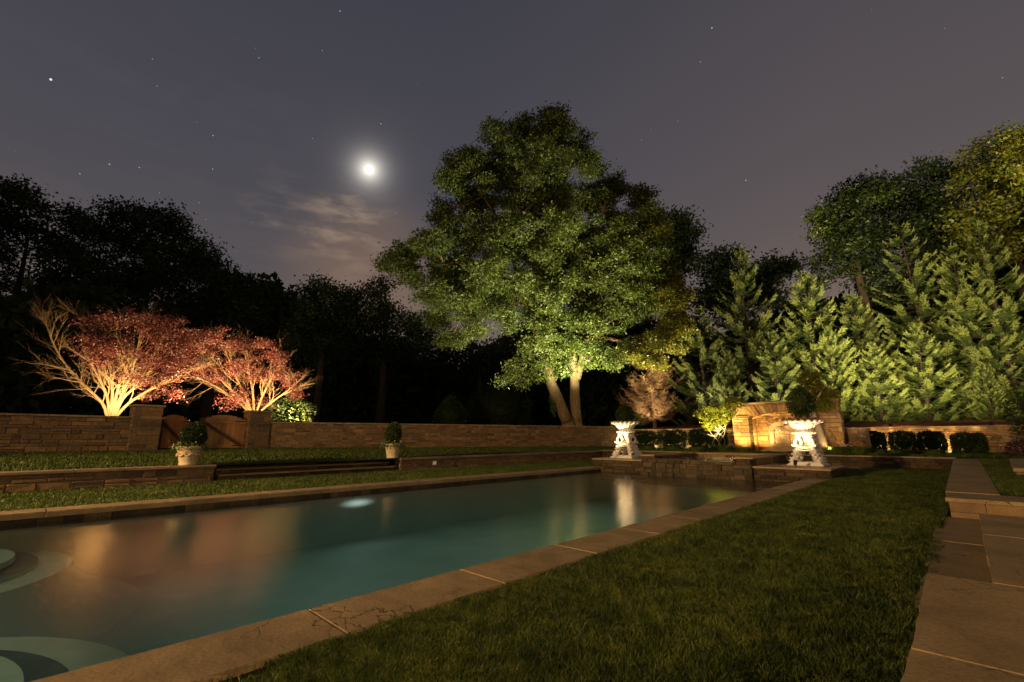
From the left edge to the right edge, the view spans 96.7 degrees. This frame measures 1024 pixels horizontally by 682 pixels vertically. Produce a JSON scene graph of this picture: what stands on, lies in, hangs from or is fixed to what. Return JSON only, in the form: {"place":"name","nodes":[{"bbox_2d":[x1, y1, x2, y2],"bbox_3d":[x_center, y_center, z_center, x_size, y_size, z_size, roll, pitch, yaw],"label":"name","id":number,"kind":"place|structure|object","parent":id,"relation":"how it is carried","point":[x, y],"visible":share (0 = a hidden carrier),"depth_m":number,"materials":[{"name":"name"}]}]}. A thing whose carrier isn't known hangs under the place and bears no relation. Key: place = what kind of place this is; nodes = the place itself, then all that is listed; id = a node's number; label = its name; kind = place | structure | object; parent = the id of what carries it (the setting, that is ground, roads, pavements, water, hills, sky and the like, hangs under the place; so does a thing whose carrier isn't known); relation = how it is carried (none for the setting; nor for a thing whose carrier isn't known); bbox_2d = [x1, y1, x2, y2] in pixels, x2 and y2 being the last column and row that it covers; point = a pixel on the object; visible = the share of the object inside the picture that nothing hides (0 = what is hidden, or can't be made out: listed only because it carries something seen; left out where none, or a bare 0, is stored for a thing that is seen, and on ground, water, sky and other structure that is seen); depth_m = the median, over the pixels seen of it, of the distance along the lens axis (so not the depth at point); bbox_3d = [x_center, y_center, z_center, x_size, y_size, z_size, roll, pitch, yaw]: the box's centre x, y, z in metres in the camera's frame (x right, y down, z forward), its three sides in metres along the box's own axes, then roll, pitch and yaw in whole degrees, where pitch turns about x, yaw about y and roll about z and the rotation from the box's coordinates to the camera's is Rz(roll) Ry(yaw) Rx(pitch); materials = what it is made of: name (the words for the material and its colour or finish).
{"place":"outdoors","nodes":[
{"label":"outdoors","id":0,"kind":"place"},
{"bbox_2d":[157,429,394,465],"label":"hillside","id":1,"kind":"structure","parent":0,"point":[391,462],"depth_m":21.22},
{"bbox_2d":[0,262,38,295],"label":"broadleaf tree","id":2,"kind":"object","parent":1,"relation":"on","point":[7,284],"visible":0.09,"depth_m":43.71,"materials":[{"name":"green plant"}]},
{"bbox_2d":[0,172,70,290],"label":"broadleaf tree","id":3,"kind":"object","parent":1,"relation":"on","point":[24,199],"visible":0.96,"depth_m":41.34,"materials":[{"name":"green plant"}]},
{"bbox_2d":[2,191,129,311],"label":"broadleaf tree","id":4,"kind":"object","parent":1,"relation":"on","point":[59,248],"visible":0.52,"depth_m":41.75,"materials":[{"name":"green plant"}]},
{"bbox_2d":[9,294,213,415],"bbox_3d":[-16.268,0.404,18.317,8.836,5.224,3.324,2,-12,-7],"label":"japanese maple","id":5,"kind":"object","parent":1,"relation":"on","point":[109,351],"visible":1,"depth_m":18.33,"materials":[{"name":"red plant"}]},
{"bbox_2d":[57,194,229,395],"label":"broadleaf tree","id":6,"kind":"object","parent":1,"relation":"on","point":[157,270],"visible":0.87,"depth_m":43.02,"materials":[{"name":"green plant"}]},
{"bbox_2d":[157,415,190,447],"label":"wooden gate","id":7,"kind":"structure","parent":1,"relation":"on","point":[171,428],"depth_m":17.62,"materials":[{"name":"brown wood"}]},
{"bbox_2d":[159,229,275,420],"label":"broadleaf tree","id":8,"kind":"object","parent":1,"relation":"on","point":[225,280],"visible":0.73,"depth_m":42.61,"materials":[{"name":"green plant"}]},
{"bbox_2d":[176,324,319,412],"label":"japanese maple","id":9,"kind":"object","parent":1,"relation":"on","point":[233,365],"visible":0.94,"depth_m":21.83,"materials":[{"name":"red plant"}]},
{"bbox_2d":[234,285,302,409],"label":"broadleaf tree","id":10,"kind":"object","parent":1,"relation":"on","point":[287,301],"visible":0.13,"depth_m":46.27,"materials":[{"name":"green plant"}]},
{"bbox_2d":[265,395,316,421],"bbox_3d":[-11.322,3.769,23.355,2.167,2.067,2.510,-11,-17,43],"label":"leafy shrub","id":11,"kind":"object","parent":1,"relation":"on","point":[302,404],"visible":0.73,"depth_m":23.19,"materials":[{"name":"green plant"}]},
{"bbox_2d":[276,269,386,421],"bbox_3d":[-15.305,1.042,37.849,7.834,13.379,10.251,7,-14,-30],"label":"broadleaf tree","id":12,"kind":"object","parent":1,"relation":"on","point":[315,333],"visible":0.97,"depth_m":36.55,"materials":[{"name":"green plant"}]},
{"bbox_2d":[332,271,437,422],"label":"broadleaf tree","id":13,"kind":"object","parent":1,"relation":"on","point":[385,343],"visible":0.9,"depth_m":38.23,"materials":[{"name":"green plant"}]},
{"bbox_2d":[431,392,467,423],"bbox_3d":[-4.453,5.456,32.915,2.662,3.594,2.680,-11,-17,43],"label":"conical shrub","id":14,"kind":"object","parent":1,"relation":"on","point":[450,411],"visible":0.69,"depth_m":32.43,"materials":[{"name":"green plant"}]},
{"bbox_2d":[393,311,567,424],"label":"broadleaf tree","id":15,"kind":"object","parent":1,"relation":"on","point":[471,362],"visible":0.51,"depth_m":45.14,"materials":[{"name":"green plant"}]},
{"bbox_2d":[367,101,616,425],"bbox_3d":[-1.207,-4.608,27.564,15.208,19.893,8.835,-4,-13,17],"label":"shade tree","id":16,"kind":"object","parent":1,"relation":"on","point":[456,280],"visible":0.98,"depth_m":26.48,"materials":[{"name":"green plant"}]},
{"bbox_2d":[463,379,533,424],"bbox_3d":[-1.225,5.796,37.732,7.257,5.576,4.547,-11,-17,43],"label":"weeping shrub","id":17,"kind":"object","parent":1,"relation":"on","point":[497,406],"visible":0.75,"depth_m":36.62,"materials":[{"name":"green plant"}]},
{"bbox_2d":[0,217,1023,428],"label":"distant woods","id":18,"kind":"object","parent":1,"relation":"on","point":[349,393],"visible":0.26,"depth_m":43.20,"materials":[{"name":"green plant"}]},
{"bbox_2d":[510,166,700,425],"bbox_3d":[5.485,-2.825,28.296,11.012,16.708,7.306,-2,-12,9],"label":"shade tree","id":19,"kind":"object","parent":1,"relation":"on","point":[623,270],"visible":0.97,"depth_m":26.71,"materials":[{"name":"green plant"}]},
{"bbox_2d":[618,351,689,427],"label":"bare tree","id":20,"kind":"object","parent":1,"relation":"on","point":[655,402],"visible":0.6,"depth_m":29.73,"materials":[{"name":"plant"}]},
{"bbox_2d":[656,204,713,424],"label":"broadleaf tree","id":21,"kind":"object","parent":1,"relation":"on","point":[682,244],"visible":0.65,"depth_m":45.10,"materials":[{"name":"green plant"}]},
{"bbox_2d":[0,446,615,470],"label":"terrace lawn","id":22,"kind":"structure","parent":0,"point":[350,459],"depth_m":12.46,"materials":[{"name":"green plant"}]},
{"bbox_2d":[0,413,131,453],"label":"garden wall","id":23,"kind":"structure","parent":22,"relation":"on","point":[24,433],"depth_m":13.94,"materials":[{"name":"stone"}]},
{"bbox_2d":[126,404,165,450],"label":"gate pillar","id":24,"kind":"structure","parent":22,"relation":"on","point":[145,426],"depth_m":15.28,"materials":[{"name":"stone"}]},
{"bbox_2d":[243,410,272,448],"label":"gate pillar","id":25,"kind":"structure","parent":22,"relation":"on","point":[257,430],"depth_m":18.58,"materials":[{"name":"stone"}]},
{"bbox_2d":[200,415,246,447],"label":"wooden gate","id":26,"kind":"structure","parent":25,"relation":"attached to","point":[233,433],"depth_m":17.90,"materials":[{"name":"brown wood"}]},
{"bbox_2d":[213,459,394,480],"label":"garden steps","id":27,"kind":"structure","parent":22,"relation":"on","point":[246,471],"depth_m":12.57,"materials":[{"name":"stone"}]},
{"bbox_2d":[385,443,399,457],"bbox_3d":[-3.815,3.510,14.551,0.572,0.450,0.572,-11,-17,43],"label":"stone planter","id":28,"kind":"object","parent":22,"relation":"on","point":[391,452],"visible":0.78,"depth_m":14.37,"materials":[{"name":"beige stone"}]},
{"bbox_2d":[384,421,402,443],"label":"topiary shrub","id":29,"kind":"object","parent":28,"relation":"in","point":[393,431],"visible":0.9,"depth_m":14.54,"materials":[{"name":"green plant"}]},
{"bbox_2d":[381,440,405,448],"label":"trailing flowers","id":30,"kind":"object","parent":28,"relation":"in","point":[384,444],"visible":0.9,"depth_m":14.39,"materials":[{"name":"green plant"}]},
{"bbox_2d":[268,422,608,447],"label":"garden wall","id":31,"kind":"structure","parent":22,"relation":"on","point":[310,434],"depth_m":22.09,"materials":[{"name":"stone"}]},
{"bbox_2d":[605,426,622,445],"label":"garden wall","id":32,"kind":"structure","parent":22,"relation":"on","point":[612,434],"depth_m":26.71,"materials":[{"name":"stone"}]},
{"bbox_2d":[0,465,950,681],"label":"pool lawn","id":33,"kind":"structure","parent":0,"point":[258,676],"depth_m":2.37,"materials":[{"name":"green plant"}]},
{"bbox_2d":[0,459,593,510],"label":"grass strip","id":34,"kind":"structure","parent":33,"relation":"on","point":[143,491],"depth_m":9.71,"materials":[{"name":"green plant"}]},
{"bbox_2d":[0,466,828,681],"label":"swimming pool","id":35,"kind":"structure","parent":33,"relation":"in","point":[206,599],"depth_m":6.30,"materials":[{"name":"liquid"}]},
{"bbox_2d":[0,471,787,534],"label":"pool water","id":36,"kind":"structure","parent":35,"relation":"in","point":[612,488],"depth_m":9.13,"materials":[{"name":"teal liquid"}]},
{"bbox_2d":[592,457,641,473],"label":"urn plinth","id":37,"kind":"structure","parent":35,"relation":"on","point":[618,465],"depth_m":15.47,"materials":[{"name":"stone"}]},
{"bbox_2d":[610,421,640,458],"bbox_3d":[4.122,3.551,16.412,1.070,1.283,1.056,-11,-17,43],"label":"garden urn","id":38,"kind":"object","parent":37,"relation":"on","point":[626,441],"visible":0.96,"depth_m":16.26,"materials":[{"name":"white stone"}]},
{"bbox_2d":[614,403,635,421],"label":"urn shrub","id":39,"kind":"object","parent":38,"relation":"in","point":[626,413],"visible":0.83,"depth_m":16.45,"materials":[{"name":"green plant"}]},
{"bbox_2d":[752,463,846,482],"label":"urn plinth","id":40,"kind":"structure","parent":35,"relation":"on","point":[779,472],"depth_m":12.05,"materials":[{"name":"stone"}]},
{"bbox_2d":[782,419,829,466],"bbox_3d":[8.476,2.920,13.132,1.070,1.283,1.056,-11,-17,43],"label":"garden urn","id":41,"kind":"object","parent":40,"relation":"on","point":[804,439],"visible":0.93,"depth_m":12.98,"materials":[{"name":"white stone"}]},
{"bbox_2d":[785,383,816,419],"bbox_3d":[8.483,1.789,13.378,0.861,1.170,0.845,-11,-17,43],"label":"urn shrub","id":42,"kind":"object","parent":41,"relation":"in","point":[800,402],"visible":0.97,"depth_m":13.22,"materials":[{"name":"green plant"}]},
{"bbox_2d":[783,416,823,425],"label":"trailing flowers","id":43,"kind":"object","parent":41,"relation":"in","point":[812,418],"visible":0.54,"depth_m":13.02,"materials":[{"name":"white plant"}]},
{"bbox_2d":[394,451,602,470],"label":"retaining wall","id":44,"kind":"structure","parent":33,"relation":"on","point":[406,463],"depth_m":17.15,"materials":[{"name":"stone"}]},
{"bbox_2d":[640,452,787,480],"bbox_3d":[6.644,4.171,14.842,3.404,0.922,3.694,-11,-17,43],"label":"raised spa","id":45,"kind":"object","parent":33,"relation":"on","point":[734,466],"visible":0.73,"depth_m":13.80,"materials":[{"name":"stone"}]},
{"bbox_2d":[0,0,1023,521],"label":"sky","id":46,"kind":"structure","parent":0,"point":[303,136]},
{"bbox_2d":[606,447,1023,458],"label":"lawn","id":47,"kind":"structure","parent":0,"point":[949,452],"depth_m":15.93,"materials":[{"name":"green plant"}]},
{"bbox_2d":[632,430,657,446],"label":"box hedge","id":48,"kind":"object","parent":47,"relation":"on","point":[645,438],"visible":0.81,"depth_m":24.16,"materials":[{"name":"green plant"}]},
{"bbox_2d":[653,429,688,447],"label":"box hedge","id":49,"kind":"object","parent":47,"relation":"on","point":[664,437],"visible":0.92,"depth_m":23.18,"materials":[{"name":"green plant"}]},
{"bbox_2d":[629,428,734,447],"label":"hedge wall","id":50,"kind":"structure","parent":47,"relation":"on","point":[730,436],"depth_m":22.68,"materials":[{"name":"stone"}]},
{"bbox_2d":[687,428,710,447],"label":"box hedge","id":51,"kind":"object","parent":47,"relation":"on","point":[698,437],"visible":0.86,"depth_m":22.22,"materials":[{"name":"green plant"}]},
{"bbox_2d":[692,396,743,446],"bbox_3d":[9.074,3.579,19.983,1.176,2.229,2.474,4,-13,-19],"label":"shrub","id":52,"kind":"object","parent":47,"relation":"on","point":[709,418],"visible":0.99,"depth_m":19.99,"materials":[{"name":"green plant"}]},
{"bbox_2d":[708,429,728,448],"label":"box hedge","id":53,"kind":"object","parent":47,"relation":"on","point":[711,438],"visible":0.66,"depth_m":21.64,"materials":[{"name":"green plant"}]},
{"bbox_2d":[712,445,734,450],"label":"daylily clump","id":54,"kind":"object","parent":47,"relation":"on","point":[723,447],"visible":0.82,"depth_m":19.53,"materials":[{"name":"green plant"}]},
{"bbox_2d":[732,398,846,451],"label":"fountain wall","id":55,"kind":"structure","parent":47,"relation":"on","point":[752,422],"depth_m":19.29,"materials":[{"name":"stone"}]},
{"bbox_2d":[768,419,794,449],"bbox_3d":[11.292,3.906,19.056,1.040,1.295,0.203,-11,-17,43],"label":"carved fountain","id":56,"kind":"object","parent":55,"relation":"on","point":[781,436],"visible":0.98,"depth_m":19.07,"materials":[{"name":"stone"}]},
{"bbox_2d":[790,370,843,451],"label":"tree","id":57,"kind":"object","parent":47,"relation":"on","point":[820,392],"visible":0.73,"depth_m":17.50,"materials":[{"name":"green plant"}]},
{"bbox_2d":[818,446,850,452],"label":"daylily clump","id":58,"kind":"object","parent":47,"relation":"on","point":[832,449],"visible":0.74,"depth_m":16.76,"materials":[{"name":"green plant"}]},
{"bbox_2d":[844,428,871,451],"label":"wing wall","id":59,"kind":"structure","parent":47,"relation":"on","point":[857,437],"depth_m":16.82,"materials":[{"name":"stone"}]},
{"bbox_2d":[844,446,874,453],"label":"daylily clump","id":60,"kind":"object","parent":47,"relation":"on","point":[860,449],"visible":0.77,"depth_m":16.31,"materials":[{"name":"green plant"}]},
{"bbox_2d":[868,430,888,451],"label":"box hedge","id":61,"kind":"object","parent":47,"relation":"on","point":[877,438],"visible":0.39,"depth_m":17.48,"materials":[{"name":"green plant"}]},
{"bbox_2d":[886,449,917,452],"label":"daylily clump","id":62,"kind":"object","parent":47,"relation":"on","point":[900,451],"visible":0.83,"depth_m":16.08,"materials":[{"name":"green plant"}]},
{"bbox_2d":[887,430,918,449],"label":"box hedge","id":63,"kind":"object","parent":47,"relation":"on","point":[900,439],"visible":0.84,"depth_m":16.96,"materials":[{"name":"green plant"}]},
{"bbox_2d":[845,425,1001,451],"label":"hedge wall","id":64,"kind":"structure","parent":47,"relation":"on","point":[990,432],"depth_m":16.97,"materials":[{"name":"stone"}]},
{"bbox_2d":[914,449,944,453],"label":"daylily clump","id":65,"kind":"object","parent":47,"relation":"on","point":[933,451],"visible":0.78,"depth_m":15.60,"materials":[{"name":"green plant"}]},
{"bbox_2d":[915,429,948,452],"bbox_3d":[15.330,3.704,16.609,0.934,0.960,1.014,-11,-17,43],"label":"box hedge","id":66,"kind":"object","parent":47,"relation":"on","point":[934,440],"visible":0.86,"depth_m":16.41,"materials":[{"name":"green plant"}]},
{"bbox_2d":[948,431,990,453],"bbox_3d":[16.018,3.595,15.964,1.057,0.895,1.005,-11,-17,43],"label":"box hedge","id":67,"kind":"object","parent":47,"relation":"on","point":[974,442],"visible":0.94,"depth_m":15.76,"materials":[{"name":"green plant"}]},
{"bbox_2d":[995,425,1023,452],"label":"hedge wall","id":68,"kind":"structure","parent":47,"relation":"on","point":[1004,433],"depth_m":15.98,"materials":[{"name":"stone"}]},
{"bbox_2d":[1000,391,1023,452],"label":"shrub","id":69,"kind":"object","parent":47,"relation":"on","point":[1018,423],"visible":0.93,"depth_m":14.88,"materials":[{"name":"green plant"}]},
{"bbox_2d":[1000,439,1023,457],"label":"purple shrub","id":70,"kind":"object","parent":47,"relation":"on","point":[1010,448],"visible":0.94,"depth_m":13.64,"materials":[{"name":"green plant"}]},
{"bbox_2d":[649,419,1022,428],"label":"mulch bank","id":71,"kind":"structure","parent":0,"point":[922,423],"depth_m":20.55,"materials":[{"name":"brown soil"}]},
{"bbox_2d":[666,306,752,425],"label":"spruce tree","id":72,"kind":"object","parent":71,"relation":"on","point":[690,372],"visible":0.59,"depth_m":29.27,"materials":[{"name":"green plant"}]},
{"bbox_2d":[708,349,748,426],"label":"spruce tree","id":73,"kind":"object","parent":71,"relation":"on","point":[724,387],"visible":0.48,"depth_m":26.61,"materials":[{"name":"green plant"}]},
{"bbox_2d":[681,240,813,395],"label":"broadleaf tree","id":74,"kind":"object","parent":71,"relation":"on","point":[769,274],"visible":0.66,"depth_m":40.67,"materials":[{"name":"green plant"}]},
{"bbox_2d":[698,244,809,413],"bbox_3d":[15.344,-0.425,29.708,6.962,12.734,6.591,-3,-13,15],"label":"spruce tree","id":75,"kind":"object","parent":71,"relation":"on","point":[751,353],"visible":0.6,"depth_m":29.69,"materials":[{"name":"green plant"}]},
{"bbox_2d":[744,330,803,413],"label":"spruce tree","id":76,"kind":"object","parent":71,"relation":"on","point":[778,366],"visible":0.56,"depth_m":26.00,"materials":[{"name":"green plant"}]},
{"bbox_2d":[762,271,872,420],"bbox_3d":[19.200,0.527,28.982,8.389,10.350,6.175,9,-13,-34],"label":"spruce tree","id":77,"kind":"object","parent":71,"relation":"on","point":[813,348],"visible":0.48,"depth_m":28.31,"materials":[{"name":"green plant"}]},
{"bbox_2d":[811,326,864,420],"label":"spruce tree","id":78,"kind":"object","parent":71,"relation":"on","point":[827,366],"visible":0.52,"depth_m":26.49,"materials":[{"name":"green plant"}]},
{"bbox_2d":[785,164,937,419],"bbox_3d":[26.010,-3.206,33.157,11.437,19.732,7.539,6,-13,-25],"label":"broadleaf tree","id":79,"kind":"object","parent":71,"relation":"on","point":[860,197],"visible":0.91,"depth_m":32.71,"materials":[{"name":"green plant"}]},
{"bbox_2d":[822,293,921,421],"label":"spruce tree","id":80,"kind":"object","parent":71,"relation":"on","point":[857,341],"visible":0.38,"depth_m":30.06,"materials":[{"name":"green plant"}]},
{"bbox_2d":[847,342,926,421],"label":"spruce tree","id":81,"kind":"object","parent":71,"relation":"on","point":[878,403],"visible":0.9,"depth_m":25.99,"materials":[{"name":"green plant"}]},
{"bbox_2d":[884,322,979,420],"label":"spruce tree","id":82,"kind":"object","parent":71,"relation":"on","point":[925,393],"visible":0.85,"depth_m":25.99,"materials":[{"name":"green plant"}]},
{"bbox_2d":[877,151,999,412],"bbox_3d":[32.968,-4.100,34.430,7.359,22.010,11.117,-11,-17,43],"label":"broadleaf tree","id":83,"kind":"object","parent":71,"relation":"on","point":[925,202],"visible":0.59,"depth_m":34.73,"materials":[{"name":"green plant"}]},
{"bbox_2d":[864,219,1023,420],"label":"spruce tree","id":84,"kind":"object","parent":71,"relation":"on","point":[919,309],"visible":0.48,"depth_m":30.16,"materials":[{"name":"green plant"}]},
{"bbox_2d":[914,242,1023,419],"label":"spruce tree","id":85,"kind":"object","parent":71,"relation":"on","point":[943,271],"visible":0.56,"depth_m":27.89,"materials":[{"name":"green plant"}]},
{"bbox_2d":[929,119,1023,309],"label":"broadleaf tree","id":86,"kind":"object","parent":71,"relation":"on","point":[999,197],"visible":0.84,"depth_m":30.49,"materials":[{"name":"green plant"}]},
{"bbox_2d":[941,216,1023,419],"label":"spruce tree","id":87,"kind":"object","parent":71,"relation":"on","point":[1004,313],"visible":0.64,"depth_m":27.50,"materials":[{"name":"green plant"}]},
{"bbox_2d":[966,361,1012,419],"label":"spruce tree","id":88,"kind":"object","parent":71,"relation":"on","point":[993,414],"visible":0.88,"depth_m":25.02,"materials":[{"name":"green plant"}]},
{"bbox_2d":[988,120,1023,192],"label":"broadleaf tree","id":89,"kind":"object","parent":71,"relation":"on","point":[1018,167],"visible":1,"depth_m":22.53,"materials":[{"name":"green plant"}]},
{"bbox_2d":[979,458,1023,495],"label":"side lawn","id":90,"kind":"structure","parent":0,"point":[998,490],"depth_m":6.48,"materials":[{"name":"green plant"}]},
{"bbox_2d":[1009,458,1023,475],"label":"terrace wall","id":91,"kind":"structure","parent":90,"relation":"on","point":[1017,464],"depth_m":9.46,"materials":[{"name":"stone"}]},
{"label":"outer ground","id":92,"kind":"structure","parent":0,"visible":0},
{"bbox_2d":[0,464,216,493],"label":"retaining wall","id":93,"kind":"structure","parent":92,"relation":"on","point":[33,480],"depth_m":9.45,"materials":[{"name":"stone"}]},
{"bbox_2d":[175,446,203,465],"bbox_3d":[-7.608,2.699,10.719,0.572,0.440,0.572,-11,-17,43],"label":"stone planter","id":94,"kind":"object","parent":93,"relation":"on","point":[189,457],"visible":0.91,"depth_m":10.54,"materials":[{"name":"beige stone"}]},
{"bbox_2d":[170,440,209,451],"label":"trailing flowers","id":95,"kind":"object","parent":94,"relation":"in","point":[173,446],"visible":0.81,"depth_m":10.57,"materials":[{"name":"green plant"}]},
{"bbox_2d":[179,421,207,445],"bbox_3d":[-7.582,2.272,10.849,0.609,0.752,0.621,-11,-17,43],"label":"topiary shrub","id":96,"kind":"object","parent":94,"relation":"in","point":[194,432],"visible":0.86,"depth_m":10.72,"materials":[{"name":"green plant"}]},
{"bbox_2d":[600,450,956,469],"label":"retaining wall","id":97,"kind":"structure","parent":92,"relation":"on","point":[900,462],"depth_m":15.26,"materials":[{"name":"stone"}]},
{"bbox_2d":[915,517,992,609],"bbox_3d":[5.086,1.797,3.356,2.982,0.123,4.532,-11,-17,43],"label":"sunken step","id":98,"kind":"object","parent":92,"relation":"on","point":[962,552],"visible":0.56,"depth_m":4.04,"materials":[{"name":"stone"}]},
{"bbox_2d":[900,514,1023,681],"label":"terrace landing","id":99,"kind":"object","parent":92,"relation":"on","point":[967,630],"visible":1,"depth_m":2.02,"materials":[{"name":"stone"}]},
{"bbox_2d":[945,458,999,494],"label":"stone path","id":100,"kind":"structure","parent":92,"relation":"on","point":[969,475],"depth_m":8.11,"materials":[{"name":"stone"}]},
{"bbox_2d":[945,492,1023,518],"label":"stone step","id":101,"kind":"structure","parent":92,"relation":"on","point":[967,505],"depth_m":5.78,"materials":[{"name":"beige stone"}]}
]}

